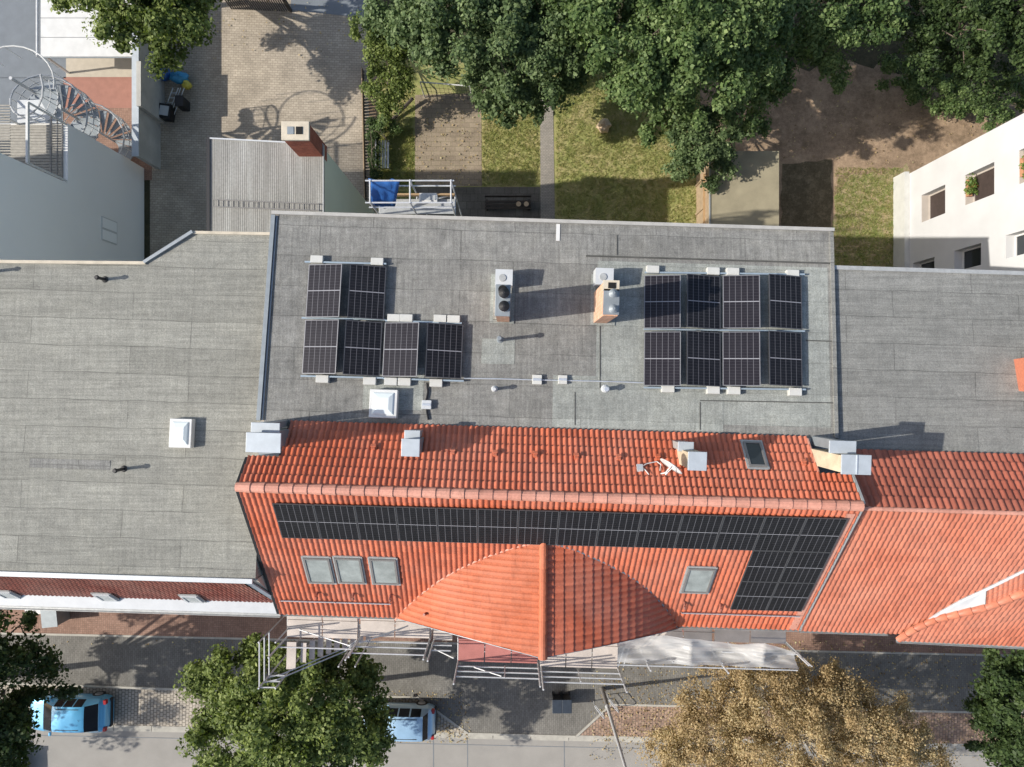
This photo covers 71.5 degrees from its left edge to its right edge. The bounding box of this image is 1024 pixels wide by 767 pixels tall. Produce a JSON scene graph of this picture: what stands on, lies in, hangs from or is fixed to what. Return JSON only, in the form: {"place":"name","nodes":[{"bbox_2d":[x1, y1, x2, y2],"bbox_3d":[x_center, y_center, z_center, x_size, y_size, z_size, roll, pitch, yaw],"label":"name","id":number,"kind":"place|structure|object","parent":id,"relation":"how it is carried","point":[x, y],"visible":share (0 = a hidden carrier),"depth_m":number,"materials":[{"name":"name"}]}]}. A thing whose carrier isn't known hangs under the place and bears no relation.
{"place":"outdoors","nodes":[
{"label":"outdoors","id":0,"kind":"place"},
{"bbox_2d":[0,78,62,123],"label":"grey yard","id":1,"kind":"structure","parent":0,"point":[7,86],"depth_m":37.50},
{"bbox_2d":[0,0,131,107],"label":"yard","id":2,"kind":"structure","parent":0,"point":[17,22],"depth_m":37.50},
{"bbox_2d":[36,0,131,72],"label":"shelter roof","id":3,"kind":"structure","parent":2,"relation":"on","point":[63,35],"depth_m":35.42,"materials":[{"name":"white paint"}]},
{"bbox_2d":[66,58,131,76],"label":"wall","id":4,"kind":"structure","parent":2,"relation":"on","point":[98,67],"depth_m":37.50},
{"bbox_2d":[63,108,151,179],"bbox_3d":[-21.318,-12.630,37.504,4.667,0.020,3.797,0,90,0],"label":"yard shaded strip","id":5,"kind":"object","parent":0,"point":[125,114],"visible":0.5,"depth_m":37.49,"materials":[{"name":"red tile"}]},
{"bbox_2d":[0,45,132,159],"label":"spiral stair","id":6,"kind":"object","parent":5,"relation":"on","point":[51,104],"visible":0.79,"depth_m":32.69,"materials":[{"name":"metal"}]},
{"bbox_2d":[0,230,279,617],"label":"terraced house","id":7,"kind":"structure","parent":0,"point":[128,398],"depth_m":23.01,"materials":[{"name":"concrete"}]},
{"bbox_2d":[150,0,369,255],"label":"courtyard","id":8,"kind":"structure","parent":0,"point":[240,89],"depth_m":37.50,"materials":[{"name":"stone"}]},
{"bbox_2d":[47,0,229,81],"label":"deciduous tree","id":9,"kind":"object","parent":8,"relation":"on","point":[156,26],"visible":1,"depth_m":31.19,"materials":[{"name":"green plant"}]},
{"bbox_2d":[132,33,164,168],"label":"boundary wall","id":10,"kind":"structure","parent":8,"relation":"on","point":[148,95],"depth_m":35.81,"materials":[{"name":"concrete"}]},
{"bbox_2d":[159,103,175,122],"bbox_3d":[-18.054,-14.167,37.182,0.620,0.635,0.750,9,90,0],"label":"storage box","id":11,"kind":"object","parent":8,"relation":"on","point":[166,112],"visible":1,"depth_m":36.90,"materials":[{"name":"black plastic"}]},
{"bbox_2d":[169,71,191,89],"bbox_3d":[-17.244,-15.924,37.147,1.251,0.665,0.765,31,90,0],"label":"tarpaulin bundle","id":12,"kind":"object","parent":8,"relation":"on","point":[178,77],"visible":0.98,"depth_m":37.00,"materials":[{"name":"plastic"}]},
{"bbox_2d":[225,0,291,11],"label":"yard gate","id":13,"kind":"structure","parent":8,"relation":"on","point":[287,5],"depth_m":37.00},
{"bbox_2d":[206,121,375,231],"bbox_3d":[-9.151,-6.889,30.977,4.346,13.045,4.478,0,90,0],"label":"extension","id":14,"kind":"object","parent":8,"relation":"on","point":[297,163],"visible":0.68,"depth_m":26.40,"materials":[{"name":"metal"}]},
{"bbox_2d":[213,199,318,210],"bbox_3d":[-9.093,-6.598,26.280,3.958,0.044,0.302,2,90,0],"label":"roof ladder","id":15,"kind":"object","parent":14,"relation":"on","point":[253,207],"visible":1,"depth_m":26.27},
{"bbox_2d":[361,67,366,201],"bbox_3d":[-7.754,-12.952,37.230,0.050,0.540,7.077,-1,90,0],"label":"courtyard fence","id":16,"kind":"object","parent":8,"relation":"on","point":[363,140],"visible":0.9,"depth_m":37.13,"materials":[{"name":"brown wood"}]},
{"bbox_2d":[291,0,366,16],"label":"courtyard","id":17,"kind":"structure","parent":0,"point":[335,7],"depth_m":37.49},
{"bbox_2d":[368,63,376,213],"bbox_3d":[-7.385,-10.734,37.514,0.633,0.020,12.660,0,90,0],"label":"garden strip","id":18,"kind":"object","parent":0,"point":[371,110],"visible":0.07,"depth_m":37.50,"materials":[{"name":"soil"}]},
{"bbox_2d":[364,116,384,179],"bbox_3d":[-7.095,-12.006,36.922,1.071,1.164,3.667,0,90,0],"label":"hedge","id":19,"kind":"object","parent":18,"relation":"on","point":[371,159],"visible":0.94,"depth_m":36.61,"materials":[{"name":"green plant"}]},
{"bbox_2d":[144,1,644,740],"bbox_3d":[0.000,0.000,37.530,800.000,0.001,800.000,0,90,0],"label":"ground","id":20,"kind":"structure","parent":0,"point":[146,219],"depth_m":37.53,"materials":[{"name":"concrete"}]},
{"bbox_2d":[0,101,143,260],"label":"apartment block","id":21,"kind":"structure","parent":20,"relation":"on","point":[68,192],"depth_m":31.03,"materials":[{"name":"paint"}]},
{"bbox_2d":[101,216,116,244],"bbox_3d":[-19.385,-7.350,34.218,0.070,1.315,1.120,0,90,0],"label":"window","id":22,"kind":"structure","parent":21,"relation":"in","point":[108,226],"depth_m":34.12,"materials":[{"name":"grey glass"}]},
{"bbox_2d":[235,210,871,660],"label":"apartment building","id":23,"kind":"structure","parent":20,"relation":"on","point":[525,298],"depth_m":22.53,"materials":[{"name":"tile"}]},
{"bbox_2d":[272,503,320,538],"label":"solar panel","id":24,"kind":"object","parent":23,"relation":"attached to","point":[296,520],"visible":1,"depth_m":21.37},
{"bbox_2d":[310,255,323,263],"bbox_3d":[-6.280,-3.992,22.927,0.407,0.204,0.268,0,90,0],"label":"ballast block","id":25,"kind":"object","parent":23,"relation":"on","point":[316,259],"depth_m":22.84,"materials":[{"name":"concrete"}]},
{"bbox_2d":[301,261,463,381],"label":"panel rails","id":26,"kind":"object","parent":25,"relation":"on","point":[369,319],"visible":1,"depth_m":22.64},
{"bbox_2d":[302,320,338,373],"bbox_3d":[-6.029,-1.160,22.383,1.134,0.035,1.722,0,83,11],"label":"solar panel","id":27,"kind":"object","parent":26,"relation":"attached to","point":[320,347],"visible":1,"depth_m":22.37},
{"bbox_2d":[306,264,341,317],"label":"solar panel","id":28,"kind":"object","parent":26,"relation":"attached to","point":[324,290],"visible":1,"depth_m":22.58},
{"bbox_2d":[343,320,381,375],"bbox_3d":[-4.699,-1.112,22.382,1.134,0.035,1.722,3,83,-11],"label":"solar panel","id":29,"kind":"object","parent":26,"relation":"attached to","point":[362,349],"visible":1,"depth_m":22.37,"materials":[{"name":"glass"}]},
{"bbox_2d":[347,264,385,319],"bbox_3d":[-4.607,-2.911,22.592,1.134,0.037,1.722,3,83,-11],"label":"solar panel","id":30,"kind":"object","parent":26,"relation":"attached to","point":[366,294],"visible":1,"depth_m":22.58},
{"bbox_2d":[382,322,418,376],"bbox_3d":[-3.500,-1.073,22.382,1.134,0.035,1.722,0,83,11],"label":"solar panel","id":31,"kind":"object","parent":26,"relation":"attached to","point":[400,350],"visible":1,"depth_m":22.37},
{"bbox_2d":[425,322,462,378],"bbox_3d":[-2.131,-1.034,22.382,1.134,0.035,1.722,3,83,-11],"label":"solar panel","id":32,"kind":"object","parent":26,"relation":"attached to","point":[444,344],"visible":1,"depth_m":22.37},
{"bbox_2d":[301,555,336,584],"bbox_3d":[-6.248,6.048,23.038,0.990,0.984,1.191,0,90,0],"label":"window","id":33,"kind":"structure","parent":23,"relation":"in","point":[318,569],"depth_m":22.95,"materials":[{"name":"grey glass"}]},
{"bbox_2d":[313,504,359,539],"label":"solar panel","id":34,"kind":"object","parent":23,"relation":"on","point":[339,522],"visible":1,"depth_m":21.37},
{"bbox_2d":[332,555,366,584],"bbox_3d":[-5.249,6.040,23.005,0.990,0.984,1.191,0,90,0],"label":"window","id":35,"kind":"structure","parent":23,"relation":"in","point":[348,569],"depth_m":22.92,"materials":[{"name":"grey glass"}]},
{"bbox_2d":[354,505,398,540],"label":"solar panel","id":36,"kind":"object","parent":23,"relation":"on","point":[377,523],"visible":1,"depth_m":21.36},
{"bbox_2d":[367,556,400,585],"bbox_3d":[-4.128,6.072,23.003,0.990,0.984,1.191,0,90,0],"label":"window","id":37,"kind":"structure","parent":23,"relation":"in","point":[383,570],"depth_m":22.92,"materials":[{"name":"grey glass"}]},
{"bbox_2d":[395,506,437,541],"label":"solar panel","id":38,"kind":"object","parent":23,"relation":"on","point":[416,524],"visible":1,"depth_m":21.36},
{"bbox_2d":[436,507,477,542],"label":"solar panel","id":39,"kind":"object","parent":23,"relation":"on","point":[457,525],"visible":1,"depth_m":21.35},
{"bbox_2d":[478,508,517,543],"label":"solar panel","id":40,"kind":"object","parent":23,"relation":"on","point":[497,526],"visible":1,"depth_m":21.34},
{"bbox_2d":[517,509,559,544],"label":"solar panel","id":41,"kind":"object","parent":23,"relation":"on","point":[537,527],"visible":1,"depth_m":21.34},
{"bbox_2d":[556,511,600,545],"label":"solar panel","id":42,"kind":"object","parent":23,"relation":"on","point":[577,528],"visible":1,"depth_m":21.34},
{"bbox_2d":[596,512,641,546],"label":"solar panel","id":43,"kind":"object","parent":23,"relation":"on","point":[618,529],"visible":1,"depth_m":21.33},
{"bbox_2d":[635,513,682,548],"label":"solar panel","id":44,"kind":"object","parent":23,"relation":"on","point":[658,530],"visible":1,"depth_m":21.33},
{"bbox_2d":[636,458,681,474],"bbox_3d":[4.303,2.444,20.775,1.138,1.402,0.589,0,90,0],"label":"satellite dish","id":45,"kind":"object","parent":23,"relation":"on","point":[670,465],"visible":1,"depth_m":20.73,"materials":[{"name":"white paint"}]},
{"bbox_2d":[679,566,717,593],"bbox_3d":[6.012,6.359,22.985,1.009,0.971,1.177,0,90,0],"label":"window","id":46,"kind":"structure","parent":23,"relation":"in","point":[696,579],"depth_m":22.90,"materials":[{"name":"grey glass"}]},
{"bbox_2d":[674,514,723,549],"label":"solar panel","id":47,"kind":"object","parent":23,"relation":"on","point":[698,531],"visible":1,"depth_m":21.32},
{"bbox_2d":[725,268,738,274],"bbox_3d":[7.106,-3.594,22.928,0.407,0.204,0.268,0,90,0],"label":"ballast block","id":48,"kind":"object","parent":23,"relation":"on","point":[732,271],"depth_m":22.84,"materials":[{"name":"concrete"}]},
{"bbox_2d":[644,271,805,389],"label":"panel rails","id":49,"kind":"object","parent":48,"relation":"on","point":[723,329],"visible":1,"depth_m":22.64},
{"bbox_2d":[644,332,680,385],"bbox_3d":[4.729,-0.782,22.377,1.134,0.036,1.722,0,83,11],"label":"solar panel","id":50,"kind":"object","parent":49,"relation":"attached to","point":[662,358],"visible":1,"depth_m":22.36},
{"bbox_2d":[644,275,680,328],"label":"solar panel","id":51,"kind":"object","parent":49,"relation":"attached to","point":[662,301],"visible":1,"depth_m":22.57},
{"bbox_2d":[687,330,720,386],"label":"solar panel","id":52,"kind":"object","parent":49,"relation":"attached to","point":[703,358],"visible":1,"depth_m":22.37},
{"bbox_2d":[687,274,720,329],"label":"solar panel","id":53,"kind":"object","parent":49,"relation":"attached to","point":[703,302],"visible":1,"depth_m":22.58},
{"bbox_2d":[722,332,760,385],"bbox_3d":[7.220,-0.782,22.386,1.134,0.036,1.722,0,83,11],"label":"solar panel","id":54,"kind":"object","parent":49,"relation":"attached to","point":[741,358],"visible":1,"depth_m":22.37,"materials":[{"name":"glass"}]},
{"bbox_2d":[723,275,759,327],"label":"solar panel","id":55,"kind":"object","parent":49,"relation":"attached to","point":[741,301],"visible":1,"depth_m":22.58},
{"bbox_2d":[769,274,801,329],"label":"solar panel","id":56,"kind":"object","parent":49,"relation":"attached to","point":[785,301],"visible":1,"depth_m":22.59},
{"bbox_2d":[769,330,802,386],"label":"solar panel","id":57,"kind":"object","parent":49,"relation":"attached to","point":[785,358],"visible":1,"depth_m":22.38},
{"bbox_2d":[714,515,765,550],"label":"solar panel","id":58,"kind":"object","parent":23,"relation":"on","point":[739,532],"visible":1,"depth_m":21.32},
{"bbox_2d":[730,581,777,610],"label":"solar panel","id":59,"kind":"object","parent":23,"relation":"on","point":[753,596],"visible":1,"depth_m":23.38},
{"bbox_2d":[740,440,769,469],"bbox_3d":[7.429,2.170,21.748,0.700,0.816,0.850,0,90,0],"label":"window","id":60,"kind":"structure","parent":23,"relation":"in","point":[754,453],"depth_m":21.68,"materials":[{"name":"grey glass"}]},
{"bbox_2d":[741,551,791,582],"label":"solar panel","id":61,"kind":"object","parent":23,"relation":"on","point":[765,566],"visible":1,"depth_m":22.35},
{"bbox_2d":[753,516,806,551],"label":"solar panel","id":62,"kind":"object","parent":23,"relation":"on","point":[779,533],"visible":1,"depth_m":21.32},
{"bbox_2d":[766,582,814,611],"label":"solar panel","id":63,"kind":"object","parent":23,"relation":"on","point":[790,596],"visible":1,"depth_m":23.38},
{"bbox_2d":[779,552,830,583],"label":"solar panel","id":64,"kind":"object","parent":23,"relation":"on","point":[804,567],"visible":1,"depth_m":22.35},
{"bbox_2d":[792,517,847,552],"bbox_3d":[9.234,4.559,21.348,1.196,0.035,1.593,2,130,0],"label":"solar panel","id":65,"kind":"object","parent":23,"relation":"on","point":[819,534],"visible":1,"depth_m":21.31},
{"bbox_2d":[799,265,1023,648],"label":"corner house","id":66,"kind":"structure","parent":20,"relation":"on","point":[930,374],"depth_m":22.73,"materials":[{"name":"tile"}]},
{"bbox_2d":[893,113,1023,270],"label":"white house","id":67,"kind":"structure","parent":20,"relation":"on","point":[941,220],"depth_m":31.93,"materials":[{"name":"paint"}]},
{"bbox_2d":[922,188,944,221],"bbox_3d":[20.575,-8.675,34.376,0.410,1.943,1.340,0,90,0],"label":"window","id":68,"kind":"structure","parent":67,"relation":"in","point":[933,205],"depth_m":35.02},
{"bbox_2d":[963,173,978,196],"bbox_3d":[20.431,-8.855,31.659,0.776,0.542,0.987,0,90,0],"label":"window box","id":69,"kind":"object","parent":67,"relation":"on","point":[971,184],"visible":1,"depth_m":31.59,"materials":[{"name":"ceramic"}]},
{"bbox_2d":[963,246,980,268],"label":"window","id":70,"kind":"structure","parent":67,"relation":"in","point":[971,257],"depth_m":32.06,"materials":[{"name":"glass"}]},
{"bbox_2d":[965,166,993,204],"bbox_3d":[20.575,-8.675,30.977,0.410,1.943,1.340,0,90,0],"label":"window","id":71,"kind":"structure","parent":67,"relation":"in","point":[985,179],"depth_m":31.31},
{"bbox_2d":[415,187,540,218],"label":"garden terrace","id":72,"kind":"structure","parent":0,"point":[471,201],"depth_m":37.49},
{"bbox_2d":[365,179,461,215],"bbox_3d":[-3.251,-6.100,30.025,2.825,14.950,0.758,0,90,0],"label":"scaffold","id":73,"kind":"object","parent":72,"relation":"on","point":[417,207],"visible":0.73,"depth_m":24.18,"materials":[{"name":"metal"}]},
{"bbox_2d":[368,178,399,208],"bbox_3d":[-4.064,-6.165,23.174,1.001,1.164,0.721,0,90,0],"label":"blue tarpaulin","id":74,"kind":"object","parent":73,"relation":"attached to","point":[384,191],"visible":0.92,"depth_m":23.02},
{"bbox_2d":[485,195,530,210],"bbox_3d":[-0.208,-9.394,37.062,2.400,0.875,0.600,0,90,0],"label":"wooden bench","id":75,"kind":"object","parent":72,"relation":"on","point":[487,201],"visible":1,"depth_m":37.03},
{"bbox_2d":[0,598,1023,735],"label":"pavement","id":76,"kind":"structure","parent":0,"point":[510,706],"depth_m":37.44,"materials":[{"name":"concrete"}]},
{"bbox_2d":[0,609,82,766],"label":"deciduous tree","id":77,"kind":"object","parent":76,"relation":"on","point":[17,724],"visible":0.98,"depth_m":31.36,"materials":[{"name":"green plant"}]},
{"bbox_2d":[40,610,69,627],"bbox_3d":[-23.678,11.995,36.922,0.800,1.155,0.950,-6,90,0],"label":"pavement cabinet","id":78,"kind":"object","parent":76,"relation":"on","point":[52,619],"visible":0.58,"depth_m":36.34,"materials":[{"name":"metal"}]},
{"bbox_2d":[0,685,463,732],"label":"pale parking lane","id":79,"kind":"structure","parent":76,"relation":"on","point":[139,707],"depth_m":37.48,"materials":[{"name":"stone"}]},
{"bbox_2d":[30,690,113,735],"bbox_3d":[-22.950,17.035,36.658,4.307,1.642,2.101,0,90,0],"label":"parked car","id":80,"kind":"object","parent":79,"relation":"on","point":[87,713],"visible":0.73,"depth_m":36.31,"materials":[{"name":"paint"}]},
{"bbox_2d":[363,700,436,741],"bbox_3d":[-5.849,17.489,36.628,3.856,1.702,2.021,0,90,0],"label":"parked car","id":81,"kind":"object","parent":79,"relation":"on","point":[416,721],"visible":0.52,"depth_m":36.16,"materials":[{"name":"blue paint"}]},
{"bbox_2d":[173,632,396,766],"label":"deciduous tree","id":82,"kind":"object","parent":76,"relation":"on","point":[322,728],"visible":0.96,"depth_m":29.50,"materials":[{"name":"green plant"}]},
{"bbox_2d":[258,616,378,688],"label":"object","id":83,"kind":"object","parent":76,"relation":"on","point":[291,660],"visible":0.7,"depth_m":26.28,"materials":[{"name":"metal"}]},
{"bbox_2d":[0,632,1012,656],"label":"pavement joint","id":84,"kind":"object","parent":76,"relation":"on","point":[451,643],"depth_m":37.43,"materials":[{"name":"stone"}]},
{"bbox_2d":[0,682,1022,737],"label":"kerb line","id":85,"kind":"object","parent":76,"relation":"on","point":[492,734],"visible":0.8,"depth_m":37.41,"materials":[{"name":"concrete"}]},
{"bbox_2d":[38,1,1005,760],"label":"fallen leaves","id":86,"kind":"object","parent":76,"relation":"on","point":[684,665],"visible":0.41,"depth_m":37.42,"materials":[{"name":"brown plant"}]},
{"bbox_2d":[268,616,812,692],"bbox_3d":[1.089,9.320,30.800,18.817,13.400,2.204,2,90,0],"label":"front scaffold","id":87,"kind":"object","parent":76,"relation":"on","point":[474,651],"visible":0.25,"depth_m":26.07,"materials":[{"name":"metal"}]},
{"bbox_2d":[617,635,798,668],"bbox_3d":[6.818,9.268,24.772,6.330,0.823,1.080,2,90,0],"label":"tarpaulin canopy","id":88,"kind":"object","parent":87,"relation":"attached to","point":[660,649],"visible":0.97,"depth_m":24.82,"materials":[{"name":"white"}]},
{"bbox_2d":[600,686,626,766],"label":"street lamp","id":89,"kind":"object","parent":76,"relation":"on","point":[605,699],"visible":1,"depth_m":33.53,"materials":[{"name":"metal"}]},
{"bbox_2d":[635,645,963,766],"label":"deciduous tree","id":90,"kind":"object","parent":76,"relation":"on","point":[827,705],"visible":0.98,"depth_m":29.94,"materials":[{"name":"brown plant"}]},
{"bbox_2d":[580,706,1023,743],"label":"red parking lane","id":91,"kind":"structure","parent":76,"relation":"on","point":[963,730],"depth_m":37.48,"materials":[{"name":"stone"}]},
{"bbox_2d":[961,647,1023,766],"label":"deciduous tree","id":92,"kind":"object","parent":76,"relation":"on","point":[997,714],"visible":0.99,"depth_m":32.07,"materials":[{"name":"green plant"}]},
{"bbox_2d":[368,0,657,59],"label":"woodland floor","id":93,"kind":"structure","parent":0,"point":[389,4],"depth_m":37.50,"materials":[{"name":"soil"}]},
{"bbox_2d":[356,0,620,129],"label":"deciduous tree","id":94,"kind":"object","parent":93,"relation":"on","point":[521,36],"visible":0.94,"depth_m":29.72,"materials":[{"name":"green plant"}]},
{"bbox_2d":[535,0,802,148],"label":"deciduous tree","id":95,"kind":"object","parent":93,"relation":"on","point":[722,44],"visible":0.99,"depth_m":27.89,"materials":[{"name":"green plant"}]},
{"bbox_2d":[26,729,1000,766],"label":"road","id":96,"kind":"structure","parent":0,"point":[115,749],"depth_m":37.50,"materials":[{"name":"asphalt"}]},
{"bbox_2d":[36,735,971,755],"bbox_3d":[0.000,19.100,37.494,90.022,0.006,0.030,1,90,0],"label":"gutter line","id":97,"kind":"object","parent":96,"relation":"on","point":[426,743],"visible":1,"depth_m":37.49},
{"bbox_2d":[107,725,967,749],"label":"kerb","id":98,"kind":"structure","parent":96,"relation":"on","point":[183,729],"depth_m":37.47,"materials":[{"name":"concrete"}]},
{"bbox_2d":[540,100,554,218],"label":"garden path","id":99,"kind":"structure","parent":0,"point":[547,169],"depth_m":37.48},
{"bbox_2d":[377,60,900,266],"bbox_3d":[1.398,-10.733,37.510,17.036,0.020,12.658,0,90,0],"label":"lawn","id":100,"kind":"structure","parent":0,"point":[419,76],"depth_m":37.50,"materials":[{"name":"plant"}]},
{"bbox_2d":[346,10,422,126],"bbox_3d":[-5.826,-15.328,35.167,3.968,4.684,4.605,0,90,0],"label":"hazel bush","id":101,"kind":"object","parent":100,"relation":"on","point":[399,86],"visible":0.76,"depth_m":34.28,"materials":[{"name":"green plant"}]},
{"bbox_2d":[379,128,413,184],"bbox_3d":[-6.091,-11.944,37.504,1.846,0.020,3.059,0,90,0],"label":"lawn bright patch","id":102,"kind":"object","parent":100,"relation":"on","point":[406,164],"visible":0.36,"depth_m":37.49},
{"bbox_2d":[364,112,402,141],"bbox_3d":[-6.752,-13.186,36.819,1.946,1.369,1.375,-30,90,0],"label":"ground shrub","id":103,"kind":"object","parent":102,"relation":"on","point":[378,126],"visible":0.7,"depth_m":36.57,"materials":[{"name":"green plant"}]},
{"bbox_2d":[415,93,481,185],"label":"garden slabs","id":104,"kind":"structure","parent":100,"relation":"on","point":[436,151],"depth_m":37.49,"materials":[{"name":"stone"}]},
{"bbox_2d":[660,103,746,193],"bbox_3d":[8.966,-11.042,34.698,3.956,5.614,3.879,0,90,0],"label":"deciduous tree","id":105,"kind":"object","parent":100,"relation":"on","point":[705,145],"visible":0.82,"depth_m":32.53,"materials":[{"name":"green plant"}]},
{"bbox_2d":[779,168,918,226],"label":"side soil","id":106,"kind":"structure","parent":0,"point":[834,183],"depth_m":37.50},
{"bbox_2d":[696,151,778,225],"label":"garden shed","id":107,"kind":"structure","parent":106,"relation":"on","point":[749,195],"depth_m":34.60,"materials":[{"name":"brown wood"}]},
{"bbox_2d":[781,159,832,227],"bbox_3d":[15.555,-8.100,37.502,2.791,0.020,7.451,0,90,0],"label":"garden bed","id":108,"kind":"object","parent":106,"relation":"on","point":[807,196],"visible":0.48,"depth_m":37.49,"materials":[{"name":"soil"}]},
{"bbox_2d":[700,60,1023,167],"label":"bare soil","id":109,"kind":"structure","parent":0,"point":[809,90],"depth_m":37.50,"materials":[{"name":"soil"}]},
{"bbox_2d":[746,0,1023,91],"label":"undergrowth","id":110,"kind":"object","parent":109,"relation":"on","point":[866,57],"visible":0.17,"depth_m":37.49,"materials":[{"name":"plant"}]},
{"bbox_2d":[739,0,910,139],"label":"deciduous tree","id":111,"kind":"object","parent":110,"relation":"on","point":[855,21],"visible":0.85,"depth_m":30.23,"materials":[{"name":"green plant"}]},
{"bbox_2d":[860,0,1023,112],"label":"deciduous tree","id":112,"kind":"object","parent":110,"relation":"on","point":[997,24],"visible":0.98,"depth_m":31.45,"materials":[{"name":"green plant"}]},
{"bbox_2d":[874,51,1023,131],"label":"ground shrub","id":113,"kind":"object","parent":109,"relation":"on","point":[946,87],"visible":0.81,"depth_m":36.17,"materials":[{"name":"green plant"}]},
{"bbox_2d":[832,163,909,266],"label":"side lawn","id":114,"kind":"structure","parent":0,"point":[905,168],"depth_m":37.49,"materials":[{"name":"plant"}]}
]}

